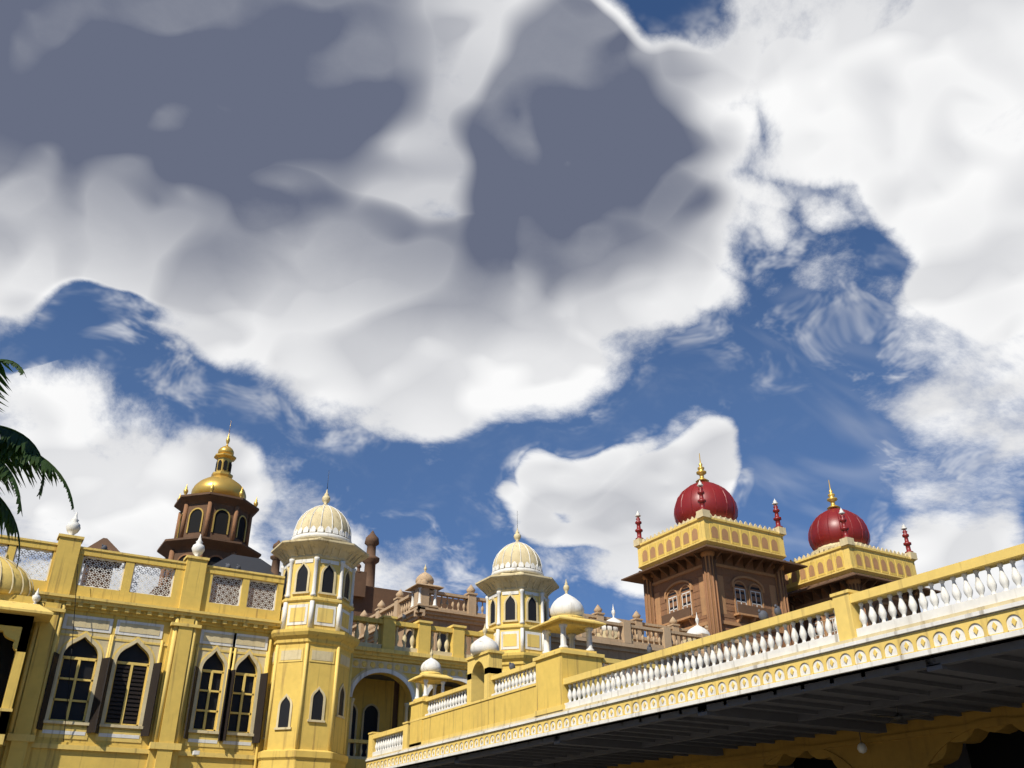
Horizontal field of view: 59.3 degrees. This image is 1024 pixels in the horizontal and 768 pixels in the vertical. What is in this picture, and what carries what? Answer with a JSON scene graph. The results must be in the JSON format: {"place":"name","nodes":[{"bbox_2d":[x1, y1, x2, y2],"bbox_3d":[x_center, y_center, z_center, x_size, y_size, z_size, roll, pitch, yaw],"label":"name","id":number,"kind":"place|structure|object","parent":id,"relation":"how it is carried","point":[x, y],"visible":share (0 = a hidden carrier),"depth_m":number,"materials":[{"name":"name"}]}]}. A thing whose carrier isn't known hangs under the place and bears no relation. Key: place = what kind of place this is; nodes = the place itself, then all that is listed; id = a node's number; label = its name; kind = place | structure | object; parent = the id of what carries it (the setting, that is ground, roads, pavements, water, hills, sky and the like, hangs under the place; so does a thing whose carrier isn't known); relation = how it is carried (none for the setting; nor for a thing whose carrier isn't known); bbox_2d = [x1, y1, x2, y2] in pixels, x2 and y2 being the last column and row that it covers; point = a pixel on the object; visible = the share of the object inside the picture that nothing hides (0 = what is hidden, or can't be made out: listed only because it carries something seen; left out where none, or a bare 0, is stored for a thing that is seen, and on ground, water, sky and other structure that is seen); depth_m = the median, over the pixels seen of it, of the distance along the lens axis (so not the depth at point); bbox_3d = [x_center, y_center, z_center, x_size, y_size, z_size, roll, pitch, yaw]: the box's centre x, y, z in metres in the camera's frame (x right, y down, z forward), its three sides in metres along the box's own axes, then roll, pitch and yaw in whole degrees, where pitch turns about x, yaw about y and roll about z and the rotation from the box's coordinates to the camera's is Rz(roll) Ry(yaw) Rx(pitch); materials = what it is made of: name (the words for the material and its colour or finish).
{"place":"outdoors","nodes":[
{"label":"outdoors","id":0,"kind":"place"},
{"bbox_2d":[0,512,284,767],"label":"wing","id":1,"kind":"structure","parent":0,"point":[123,676],"depth_m":34.46,"materials":[{"name":"yellow paint"}]},
{"bbox_2d":[257,475,368,767],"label":"corner tower","id":2,"kind":"structure","parent":0,"point":[320,555],"depth_m":37.16,"materials":[{"name":"yellow stone"}]},
{"bbox_2d":[0,0,1023,636],"label":"sky","id":3,"kind":"structure","parent":0,"point":[480,270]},
{"bbox_2d":[365,543,1023,767],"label":"balustrade","id":4,"kind":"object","parent":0,"point":[940,687],"depth_m":22.91,"materials":[{"name":"yellow"}]},
{"bbox_3d":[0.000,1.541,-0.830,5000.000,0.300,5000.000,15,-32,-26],"label":"ground","id":5,"kind":"structure","parent":0,"visible":0},
{"bbox_2d":[0,359,73,567],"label":"palm tree","id":6,"kind":"object","parent":5,"relation":"on","point":[18,450],"visible":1,"depth_m":14.04,"materials":[{"name":"green plant"}]},
{"bbox_2d":[80,424,463,625],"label":"central tower","id":7,"kind":"structure","parent":5,"relation":"on","point":[217,510],"depth_m":90.81,"materials":[{"name":"brown stone"}]},
{"bbox_2d":[345,615,494,767],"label":"arched building section","id":8,"kind":"object","parent":5,"relation":"on","point":[386,668],"visible":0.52,"depth_m":42.05,"materials":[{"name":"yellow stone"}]},
{"bbox_2d":[475,525,558,689],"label":"corner tower","id":9,"kind":"structure","parent":5,"relation":"on","point":[517,587],"depth_m":44.61,"materials":[{"name":"yellow stone"}]},
{"bbox_2d":[352,564,783,681],"bbox_3d":[10.976,30.045,71.461,53.397,18.049,42.660,15,-32,-26],"label":"rooftop","id":10,"kind":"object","parent":5,"relation":"on","point":[617,638],"depth_m":53.93,"materials":[{"name":"stone"}]},
{"bbox_2d":[621,453,807,655],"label":"dome tower","id":11,"kind":"structure","parent":5,"relation":"on","point":[713,563],"depth_m":67.37,"materials":[{"name":"brown stone"}]},
{"bbox_2d":[785,480,940,643],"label":"dome tower","id":12,"kind":"structure","parent":5,"relation":"on","point":[843,555],"depth_m":69.08,"materials":[{"name":"yellow stone"}]}
]}

